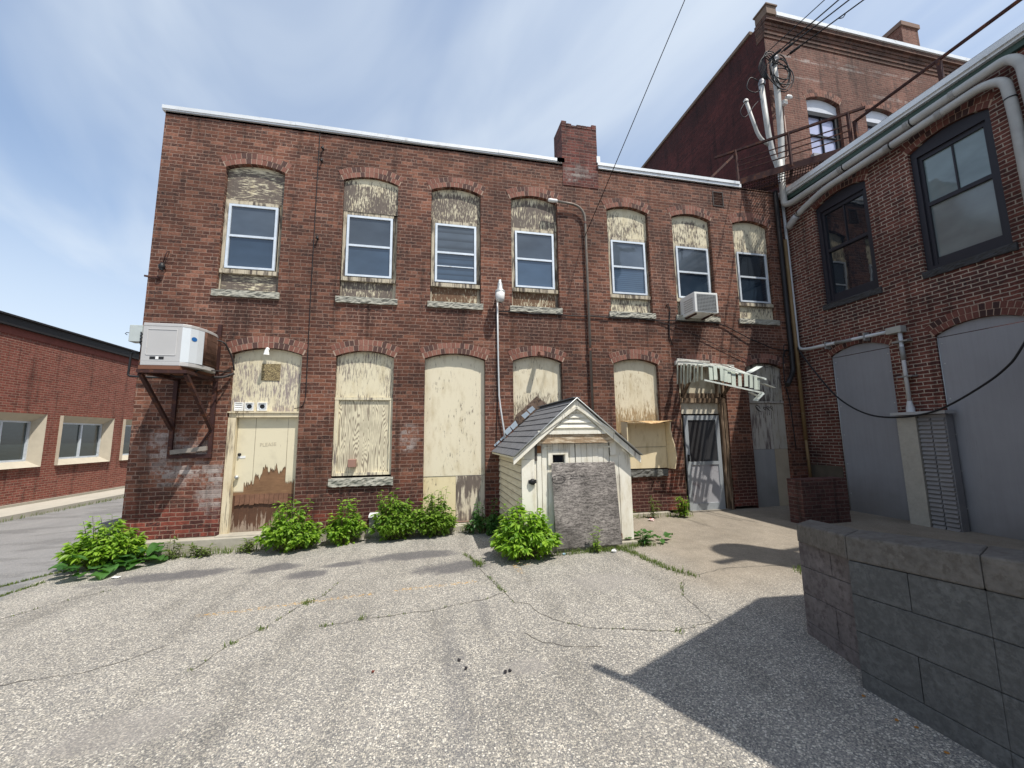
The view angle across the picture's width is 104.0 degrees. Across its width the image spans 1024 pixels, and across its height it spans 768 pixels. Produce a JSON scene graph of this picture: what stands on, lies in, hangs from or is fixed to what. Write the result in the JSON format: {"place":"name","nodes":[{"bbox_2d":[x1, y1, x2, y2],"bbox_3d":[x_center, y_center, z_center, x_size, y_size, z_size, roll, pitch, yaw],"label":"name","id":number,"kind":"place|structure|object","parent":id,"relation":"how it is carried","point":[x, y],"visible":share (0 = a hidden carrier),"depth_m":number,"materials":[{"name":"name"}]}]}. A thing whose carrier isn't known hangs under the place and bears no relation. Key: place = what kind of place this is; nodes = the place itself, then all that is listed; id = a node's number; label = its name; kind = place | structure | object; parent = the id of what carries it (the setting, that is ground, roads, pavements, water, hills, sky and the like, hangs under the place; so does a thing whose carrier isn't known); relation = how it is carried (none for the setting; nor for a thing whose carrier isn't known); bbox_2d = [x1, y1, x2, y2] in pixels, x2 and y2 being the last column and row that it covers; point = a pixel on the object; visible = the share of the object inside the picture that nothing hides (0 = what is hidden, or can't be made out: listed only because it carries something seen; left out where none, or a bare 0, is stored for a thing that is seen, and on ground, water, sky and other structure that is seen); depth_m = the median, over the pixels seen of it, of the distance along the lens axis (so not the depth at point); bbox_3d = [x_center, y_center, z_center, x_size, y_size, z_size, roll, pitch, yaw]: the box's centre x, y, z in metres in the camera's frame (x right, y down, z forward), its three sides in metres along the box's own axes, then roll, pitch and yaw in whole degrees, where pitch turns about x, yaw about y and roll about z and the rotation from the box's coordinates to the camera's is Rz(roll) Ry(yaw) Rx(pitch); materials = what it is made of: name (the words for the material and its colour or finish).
{"place":"outdoors","nodes":[
{"label":"outdoors","id":0,"kind":"place"},
{"bbox_2d":[0,488,124,521],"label":"sidewalk","id":1,"kind":"structure","parent":0,"point":[17,512],"depth_m":11.18,"materials":[{"name":"concrete"}]},
{"bbox_2d":[0,475,1023,767],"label":"ground","id":2,"kind":"structure","parent":0,"point":[750,673],"depth_m":3.07,"materials":[{"name":"grey asphalt"}]},
{"bbox_2d":[0,310,138,508],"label":"brick building","id":3,"kind":"structure","parent":2,"relation":"on","point":[67,397],"depth_m":12.22,"materials":[{"name":"brick"}]},
{"bbox_2d":[0,412,47,469],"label":"window","id":4,"kind":"structure","parent":3,"relation":"in","point":[22,435],"depth_m":11.21,"materials":[{"name":"paint"}]},
{"bbox_2d":[54,416,114,464],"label":"window","id":5,"kind":"structure","parent":3,"relation":"in","point":[80,440],"depth_m":13.26,"materials":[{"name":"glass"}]},
{"bbox_2d":[119,419,131,459],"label":"window","id":6,"kind":"structure","parent":3,"relation":"in","point":[127,423],"depth_m":15.10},
{"bbox_2d":[51,514,148,571],"bbox_3d":[-5.947,2.317,5.862,1.125,0.842,0.860,1,-8,-12],"label":"sapling bush","id":7,"kind":"object","parent":2,"relation":"on","point":[101,547],"visible":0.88,"depth_m":5.70,"materials":[{"name":"green plant"}]},
{"bbox_2d":[48,542,167,579],"bbox_3d":[-5.579,2.444,5.635,0.918,0.314,1.232,-6,-9,38],"label":"burdock plant","id":8,"kind":"object","parent":2,"relation":"on","point":[127,562],"visible":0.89,"depth_m":5.59,"materials":[{"name":"green plant"}]},
{"bbox_2d":[162,536,187,556],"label":"weed","id":9,"kind":"object","parent":2,"relation":"on","point":[174,552],"visible":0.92,"depth_m":6.09,"materials":[{"name":"green plant"}]},
{"bbox_2d":[187,542,216,558],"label":"weed","id":10,"kind":"object","parent":2,"relation":"on","point":[201,550],"visible":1,"depth_m":6.09,"materials":[{"name":"green plant"}]},
{"bbox_2d":[238,538,256,553],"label":"weed","id":11,"kind":"object","parent":2,"relation":"on","point":[248,545],"visible":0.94,"depth_m":6.25,"materials":[{"name":"green plant"}]},
{"bbox_2d":[254,497,325,552],"bbox_3d":[-3.486,2.237,6.385,1.016,0.834,0.888,1,-8,-12],"label":"sapling bush","id":12,"kind":"object","parent":2,"relation":"on","point":[291,534],"visible":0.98,"depth_m":6.22,"materials":[{"name":"green plant"}]},
{"bbox_2d":[321,498,369,545],"bbox_3d":[-2.796,2.292,6.673,0.746,0.769,0.668,6,-10,-40],"label":"sapling bush","id":13,"kind":"object","parent":2,"relation":"on","point":[339,531],"visible":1,"depth_m":6.56,"materials":[{"name":"green plant"}]},
{"bbox_2d":[0,555,778,685],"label":"pavement crack","id":14,"kind":"object","parent":2,"relation":"on","point":[402,613],"visible":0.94,"depth_m":3.66,"materials":[{"name":"grey asphalt"}]},
{"bbox_2d":[368,488,419,541],"bbox_3d":[-1.964,2.235,6.822,0.872,0.900,0.760,1,-8,-12],"label":"sapling bush","id":15,"kind":"object","parent":2,"relation":"on","point":[396,522],"visible":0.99,"depth_m":6.68,"materials":[{"name":"green plant"}]},
{"bbox_2d":[0,495,800,669],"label":"grass","id":16,"kind":"structure","parent":2,"relation":"on","point":[609,549],"depth_m":5.59,"materials":[{"name":"green plant"}]},
{"bbox_2d":[415,486,457,537],"bbox_3d":[-1.350,2.224,6.958,0.864,0.863,0.731,1,-8,-12],"label":"sapling bush","id":17,"kind":"object","parent":2,"relation":"on","point":[434,521],"visible":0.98,"depth_m":6.81,"materials":[{"name":"green plant"}]},
{"bbox_2d":[120,104,810,558],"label":"brick building","id":18,"kind":"structure","parent":2,"relation":"on","point":[418,250],"depth_m":7.80,"materials":[{"name":"brick"}]},
{"bbox_2d":[125,325,143,343],"bbox_3d":[-6.247,-0.826,6.635,0.276,0.280,0.156,1,-8,-12],"label":"switch box","id":19,"kind":"object","parent":18,"relation":"attached to","point":[134,333],"visible":0.81,"depth_m":6.57,"materials":[{"name":"white metal"}]},
{"bbox_2d":[127,332,163,378],"bbox_3d":[-5.994,-0.490,6.612,0.630,0.795,0.200,1,-8,-12],"label":"power cable","id":20,"kind":"object","parent":18,"relation":"attached to","point":[129,364],"visible":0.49,"depth_m":6.58,"materials":[{"name":"black rubber"}]},
{"bbox_2d":[144,275,160,279],"bbox_3d":[-6.163,-1.826,6.847,0.232,0.075,0.045,1,-8,-12],"label":"anchor rod","id":21,"kind":"object","parent":18,"relation":"attached to","point":[157,278],"visible":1,"depth_m":6.84,"materials":[{"name":"metal"}]},
{"bbox_2d":[158,251,169,269],"bbox_3d":[-5.990,-2.137,6.882,0.131,0.378,0.100,4,-9,-35],"label":"wall hook","id":22,"kind":"object","parent":18,"relation":"attached to","point":[161,266],"depth_m":6.85,"materials":[{"name":"metal"}]},
{"bbox_2d":[136,325,222,458],"bbox_3d":[-5.256,0.039,6.324,0.640,2.280,0.946,1,-8,-12],"label":"steel bracket","id":23,"kind":"object","parent":18,"relation":"attached to","point":[170,424],"visible":0.99,"depth_m":6.57,"materials":[{"name":"metal"}]},
{"bbox_2d":[138,323,217,376],"bbox_3d":[-5.212,-0.528,6.372,0.710,0.735,0.840,1,-8,-12],"label":"condenser unit","id":24,"kind":"object","parent":23,"relation":"on","point":[167,346],"visible":0.94,"depth_m":6.01,"materials":[{"name":"white metal"}]},
{"bbox_2d":[169,340,234,378],"bbox_3d":[-5.024,-0.422,6.533,0.879,0.686,0.414,5,-9,-39],"label":"refrigerant pipe","id":25,"kind":"object","parent":24,"relation":"attached to","point":[220,377],"visible":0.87,"depth_m":6.76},
{"bbox_2d":[211,167,284,298],"bbox_3d":[-4.771,-2.802,7.374,1.080,2.581,0.276,1,-8,-12],"label":"window","id":26,"kind":"structure","parent":18,"relation":"in","point":[252,229],"depth_m":7.35,"materials":[{"name":"paint"}]},
{"bbox_2d":[219,411,298,533],"bbox_3d":[-4.321,1.501,6.904,1.120,2.045,0.180,1,-8,-12],"label":"door","id":27,"kind":"structure","parent":18,"relation":"in","point":[261,453],"depth_m":6.92,"materials":[{"name":"brown wood"}]},
{"bbox_2d":[263,347,269,354],"bbox_3d":[-4.303,-0.581,7.028,0.092,0.145,0.130,1,-8,-12],"label":"flood lamp","id":28,"kind":"object","parent":18,"relation":"attached to","point":[266,351],"visible":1,"depth_m":6.98,"materials":[{"name":"white paint"}]},
{"bbox_2d":[294,135,319,408],"bbox_3d":[-3.801,-2.267,7.445,0.223,5.457,0.027,-2,-7,9],"label":"drop cable","id":29,"kind":"object","parent":18,"relation":"attached to","point":[311,275],"visible":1,"depth_m":7.39,"materials":[{"name":"black rubber"}]},
{"bbox_2d":[328,352,393,486],"bbox_3d":[-2.707,0.608,7.310,1.090,2.452,0.185,1,-8,-12],"label":"boarded window","id":30,"kind":"structure","parent":18,"relation":"in","point":[362,438],"depth_m":7.35,"materials":[{"name":"paint"}]},
{"bbox_2d":[335,179,397,305],"bbox_3d":[-2.770,-2.773,7.793,1.110,2.581,0.279,1,-8,-12],"label":"window","id":31,"kind":"structure","parent":18,"relation":"in","point":[369,244],"depth_m":7.77,"materials":[{"name":"paint"}]},
{"bbox_2d":[368,512,379,527],"bbox_3d":[-2.408,2.385,7.002,0.180,0.230,0.190,1,-8,-12],"label":"vent box","id":32,"kind":"object","parent":18,"relation":"attached to","point":[371,523],"visible":0.46,"depth_m":6.94,"materials":[{"name":"white paint"}]},
{"bbox_2d":[423,355,484,520],"bbox_3d":[-1.101,0.996,7.685,1.152,3.166,0.020,1,-8,-12],"label":"boarded doorway","id":33,"kind":"structure","parent":18,"relation":"in","point":[454,425],"depth_m":7.68,"materials":[{"name":"paint"}]},
{"bbox_2d":[427,190,482,309],"bbox_3d":[-1.146,-2.749,8.137,1.090,2.581,0.275,1,-8,-12],"label":"window","id":34,"kind":"structure","parent":18,"relation":"in","point":[455,215],"depth_m":8.11,"materials":[{"name":"paint"}]},
{"bbox_2d":[495,315,496,439],"bbox_3d":[-0.306,-0.091,7.873,0.051,2.751,0.013,1,-8,-12],"label":"lamp cable","id":35,"kind":"object","parent":18,"relation":"attached to","point":[496,416],"visible":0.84,"depth_m":7.76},
{"bbox_2d":[495,279,505,439],"bbox_3d":[-0.222,-0.500,7.771,0.197,3.137,0.321,0,-7,-2],"label":"wall lamp","id":36,"kind":"object","parent":18,"relation":"attached to","point":[499,293],"visible":1,"depth_m":7.82,"materials":[{"name":"white metal"}]},
{"bbox_2d":[510,198,562,313],"bbox_3d":[0.468,-2.724,8.479,1.110,2.583,0.271,1,-8,-12],"label":"window","id":37,"kind":"structure","parent":18,"relation":"in","point":[533,221],"depth_m":8.45,"materials":[{"name":"paint"}]},
{"bbox_2d":[513,357,562,470],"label":"boarded window","id":38,"kind":"structure","parent":18,"relation":"in","point":[540,377],"depth_m":8.15,"materials":[{"name":"paint"}]},
{"bbox_2d":[548,198,593,410],"bbox_3d":[1.225,-1.377,8.287,0.882,5.170,0.084,1,-8,-15],"label":"pipe","id":39,"kind":"object","parent":18,"relation":"attached to","point":[587,285],"visible":0.98,"depth_m":8.46,"materials":[{"name":"metal"}]},
{"bbox_2d":[584,0,684,237],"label":"guy wire","id":40,"kind":"object","parent":39,"relation":"attached to","point":[636,114],"visible":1,"depth_m":7.66,"materials":[{"name":"black metal"}]},
{"bbox_2d":[606,209,655,318],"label":"window","id":41,"kind":"structure","parent":18,"relation":"in","point":[630,297],"depth_m":8.90,"materials":[{"name":"paint"}]},
{"bbox_2d":[613,360,668,476],"bbox_3d":[2.666,0.701,8.482,1.130,2.471,0.262,1,-8,-12],"label":"boarded window","id":42,"kind":"structure","parent":18,"relation":"in","point":[635,381],"depth_m":8.56,"materials":[{"name":"paint"}]},
{"bbox_2d":[498,304,788,367],"bbox_3d":[3.072,-1.108,8.698,6.842,1.407,0.074,1,-8,-11],"label":"cable","id":43,"kind":"object","parent":18,"relation":"attached to","point":[669,320],"depth_m":8.83,"materials":[{"name":"black rubber"}]},
{"bbox_2d":[620,420,676,468],"bbox_3d":[2.814,1.246,8.211,1.084,0.987,0.292,1,-8,-12],"label":"plywood hood","id":44,"kind":"object","parent":18,"relation":"attached to","point":[652,442],"visible":0.98,"depth_m":8.33,"materials":[{"name":"paint"}]},
{"bbox_2d":[671,216,720,322],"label":"window","id":45,"kind":"structure","parent":18,"relation":"in","point":[690,234],"depth_m":9.27,"materials":[{"name":"paint"}]},
{"bbox_2d":[680,292,718,319],"bbox_3d":[4.116,-1.696,8.818,0.582,0.495,0.522,1,-8,-12],"label":"window unit","id":46,"kind":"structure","parent":18,"relation":"attached to","point":[702,305],"depth_m":8.61,"materials":[{"name":"metal"}]},
{"bbox_2d":[683,415,725,510],"bbox_3d":[4.159,1.680,8.629,0.860,2.000,0.080,1,-8,-12],"label":"storm door","id":47,"kind":"structure","parent":18,"relation":"in","point":[704,468],"depth_m":8.64,"materials":[{"name":"metal"}]},
{"bbox_2d":[675,358,774,400],"bbox_3d":[4.417,-0.103,8.398,1.684,1.000,0.988,1,-8,-12],"label":"broken awning","id":48,"kind":"object","parent":18,"relation":"attached to","point":[727,374],"visible":1,"depth_m":8.12,"materials":[{"name":"white metal"}]},
{"bbox_2d":[732,223,779,325],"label":"window","id":49,"kind":"structure","parent":18,"relation":"in","point":[755,305],"depth_m":9.56,"materials":[{"name":"paint"}]},
{"bbox_2d":[746,364,789,506],"bbox_3d":[5.831,1.125,9.120,0.992,3.226,0.060,1,-8,-12],"label":"boarded doorway","id":50,"kind":"structure","parent":18,"relation":"in","point":[772,469],"depth_m":9.11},
{"bbox_2d":[773,190,795,386],"bbox_3d":[6.321,-2.335,9.399,0.568,4.873,0.117,5,-9,-37],"label":"drain pipe","id":51,"kind":"object","parent":18,"relation":"attached to","point":[785,293],"visible":1,"depth_m":9.49,"materials":[{"name":"black metal"}]},
{"bbox_2d":[711,106,864,190],"bbox_3d":[6.343,-5.361,9.624,3.188,0.945,1.022,-4,-8,23],"label":"catwalk","id":52,"kind":"object","parent":18,"relation":"on","point":[791,166],"visible":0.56,"depth_m":9.36,"materials":[{"name":"metal"}]},
{"bbox_2d":[746,51,793,182],"bbox_3d":[6.594,-6.687,10.049,1.313,3.633,0.225,1,-8,-12],"label":"service mast","id":53,"kind":"object","parent":52,"relation":"attached to","point":[773,62],"visible":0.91,"depth_m":10.10,"materials":[{"name":"grey metal"}]},
{"bbox_2d":[740,98,768,146],"bbox_3d":[6.039,-6.569,9.999,0.762,1.326,0.116,1,-7,-9],"label":"bent conduit","id":54,"kind":"object","parent":53,"relation":"attached to","point":[752,119],"visible":0.97,"depth_m":9.97,"materials":[{"name":"grey metal"}]},
{"bbox_2d":[765,0,824,53],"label":"overhead wire","id":55,"kind":"object","parent":53,"relation":"attached to","point":[795,26],"visible":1,"depth_m":9.26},
{"bbox_2d":[769,0,838,59],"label":"overhead wire","id":56,"kind":"object","parent":53,"relation":"attached to","point":[775,53],"visible":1,"depth_m":9.40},
{"bbox_2d":[781,0,848,52],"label":"overhead wire","id":57,"kind":"object","parent":53,"relation":"attached to","point":[788,46],"visible":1,"depth_m":9.52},
{"bbox_2d":[786,0,863,55],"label":"overhead wire","id":58,"kind":"object","parent":53,"relation":"attached to","point":[798,47],"visible":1,"depth_m":9.54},
{"bbox_2d":[783,344,796,448],"bbox_3d":[6.392,0.266,9.174,0.220,2.409,0.091,1,-8,-12],"label":"loose cable","id":59,"kind":"object","parent":18,"relation":"hanging from","point":[787,393],"visible":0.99,"depth_m":9.20,"materials":[{"name":"black rubber"}]},
{"bbox_2d":[783,239,811,476],"bbox_3d":[6.655,-0.694,9.340,0.090,5.651,0.079,1,-8,-12],"label":"tan pipe","id":60,"kind":"object","parent":18,"relation":"attached to","point":[800,388],"visible":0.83,"depth_m":9.31,"materials":[{"name":"brown metal"}]},
{"bbox_2d":[459,522,476,533],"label":"weed","id":61,"kind":"object","parent":2,"relation":"on","point":[468,529],"visible":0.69,"depth_m":7.02,"materials":[{"name":"green plant"}]},
{"bbox_2d":[466,498,502,535],"bbox_3d":[-0.453,2.319,7.026,0.735,0.662,0.641,-6,-9,36],"label":"sapling bush","id":62,"kind":"object","parent":2,"relation":"on","point":[492,521],"visible":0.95,"depth_m":6.87,"materials":[{"name":"green plant"}]},
{"bbox_2d":[490,498,561,561],"bbox_3d":[0.173,2.039,5.600,1.022,0.838,0.999,1,-8,-12],"label":"sapling bush","id":63,"kind":"object","parent":2,"relation":"on","point":[516,540],"visible":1,"depth_m":5.39,"materials":[{"name":"green plant"}]},
{"bbox_2d":[492,396,642,552],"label":"gabled shed","id":64,"kind":"structure","parent":2,"relation":"on","point":[571,420],"depth_m":6.08,"materials":[{"name":"white wood"}]},
{"bbox_2d":[537,443,609,534],"bbox_3d":[0.950,1.617,6.008,1.180,1.427,0.080,1,-8,-12],"label":"plank door","id":65,"kind":"structure","parent":64,"relation":"in","point":[583,452],"depth_m":6.02,"materials":[{"name":"paint"}]},
{"bbox_2d":[551,462,621,548],"bbox_3d":[1.096,1.763,5.896,1.037,1.190,0.110,1,-8,-12],"label":"plywood sheet","id":66,"kind":"object","parent":64,"relation":"attached to","point":[585,497],"visible":1,"depth_m":5.89,"materials":[{"name":"grey wood"}]},
{"bbox_2d":[587,526,600,552],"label":"weed","id":67,"kind":"object","parent":2,"relation":"on","point":[596,543],"visible":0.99,"depth_m":5.67,"materials":[{"name":"green plant"}]},
{"bbox_2d":[636,529,651,544],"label":"weed","id":68,"kind":"object","parent":2,"relation":"on","point":[644,539],"visible":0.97,"depth_m":6.00,"materials":[{"name":"green plant"}]},
{"bbox_2d":[625,529,672,543],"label":"burdock plant","id":69,"kind":"object","parent":2,"relation":"on","point":[665,534],"visible":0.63,"depth_m":6.17,"materials":[{"name":"green plant"}]},
{"bbox_2d":[649,497,661,517],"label":"weed","id":70,"kind":"object","parent":2,"relation":"on","point":[652,507],"visible":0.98,"depth_m":7.85,"materials":[{"name":"green plant"}]},
{"bbox_2d":[674,496,690,517],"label":"weed","id":71,"kind":"object","parent":2,"relation":"on","point":[683,510],"visible":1,"depth_m":7.88,"materials":[{"name":"green plant"}]},
{"bbox_2d":[786,477,850,523],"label":"brick pier","id":72,"kind":"structure","parent":2,"relation":"on","point":[824,499],"depth_m":7.22,"materials":[{"name":"red brick"}]},
{"bbox_2d":[641,2,1023,356],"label":"brick mill","id":73,"kind":"object","parent":2,"relation":"on","point":[837,70],"visible":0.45,"depth_m":11.21,"materials":[{"name":"brick"}]},
{"bbox_2d":[782,95,792,159],"bbox_3d":[7.019,-6.502,10.218,0.382,1.863,0.235,1,-8,-12],"label":"conduit","id":74,"kind":"object","parent":73,"relation":"attached to","point":[785,101],"visible":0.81,"depth_m":10.34,"materials":[{"name":"grey metal"}]},
{"bbox_2d":[806,100,841,160],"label":"window","id":75,"kind":"structure","parent":73,"relation":"in","point":[817,110],"depth_m":10.82,"materials":[{"name":"white glass"}]},
{"bbox_2d":[866,111,887,129],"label":"window","id":76,"kind":"structure","parent":73,"relation":"in","point":[873,118],"depth_m":11.25,"materials":[{"name":"white metal"}]},
{"bbox_2d":[778,23,1023,539],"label":"brick wing","id":77,"kind":"structure","parent":2,"relation":"on","point":[919,235],"depth_m":7.15,"materials":[{"name":"red brick"}]},
{"bbox_2d":[781,205,917,411],"bbox_3d":[6.947,-2.043,8.493,0.155,5.400,2.211,1,-8,-12],"label":"white conduit","id":78,"kind":"object","parent":77,"relation":"attached to","point":[899,330],"visible":0.92,"depth_m":7.52,"materials":[{"name":"grey metal"}]},
{"bbox_2d":[816,181,882,310],"bbox_3d":[7.132,-2.932,8.495,0.288,2.513,1.170,1,-8,-12],"label":"window","id":79,"kind":"structure","parent":77,"relation":"in","point":[843,220],"depth_m":8.53,"materials":[{"name":"glass"}]},
{"bbox_2d":[833,343,909,520],"bbox_3d":[7.142,0.891,7.991,0.038,3.446,1.122,1,-8,-12],"label":"boarded door","id":80,"kind":"structure","parent":77,"relation":"in","point":[864,381],"depth_m":7.96,"materials":[{"name":"grey paint"}]},
{"bbox_2d":[778,53,1023,206],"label":"roof pipe","id":81,"kind":"object","parent":77,"relation":"on","point":[1015,61],"visible":1,"depth_m":7.03,"materials":[{"name":"grey plastic"}]},
{"bbox_2d":[786,77,1023,228],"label":"insulated pipe","id":82,"kind":"object","parent":81,"relation":"attached to","point":[1006,87],"visible":1,"depth_m":6.36,"materials":[{"name":"grey plastic"}]},
{"bbox_2d":[797,342,1023,417],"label":"hanging cable","id":83,"kind":"object","parent":77,"relation":"attached to","point":[977,388],"visible":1,"depth_m":6.70,"materials":[{"name":"black rubber"}]},
{"bbox_2d":[852,0,1022,139],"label":"roof railing","id":84,"kind":"object","parent":77,"relation":"on","point":[938,62],"visible":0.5,"depth_m":7.23,"materials":[{"name":"metal"}]},
{"bbox_2d":[910,109,1018,278],"bbox_3d":[7.512,-3.168,6.710,0.286,2.513,1.170,1,-8,-12],"label":"window","id":85,"kind":"structure","parent":77,"relation":"in","point":[963,215],"depth_m":6.72,"materials":[{"name":"glass"}]},
{"bbox_2d":[937,315,1023,539],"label":"boarded door","id":86,"kind":"structure","parent":77,"relation":"in","point":[988,422],"depth_m":6.28,"materials":[{"name":"grey paint"}]},
{"bbox_2d":[796,520,1023,767],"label":"block wall","id":87,"kind":"structure","parent":2,"relation":"on","point":[929,632],"depth_m":2.24,"materials":[{"name":"concrete"}]},
{"bbox_2d":[890,410,969,531],"bbox_3d":[7.178,1.475,6.875,0.260,2.000,0.800,1,-8,-12],"label":"utility chase","id":88,"kind":"object","parent":2,"relation":"on","point":[932,475],"visible":0.99,"depth_m":6.80,"materials":[{"name":"paint"}]},
{"bbox_2d":[0,0,1023,351],"label":"sky","id":89,"kind":"structure","parent":0,"point":[85,85],"materials":[{"name":"blue"}]}
]}

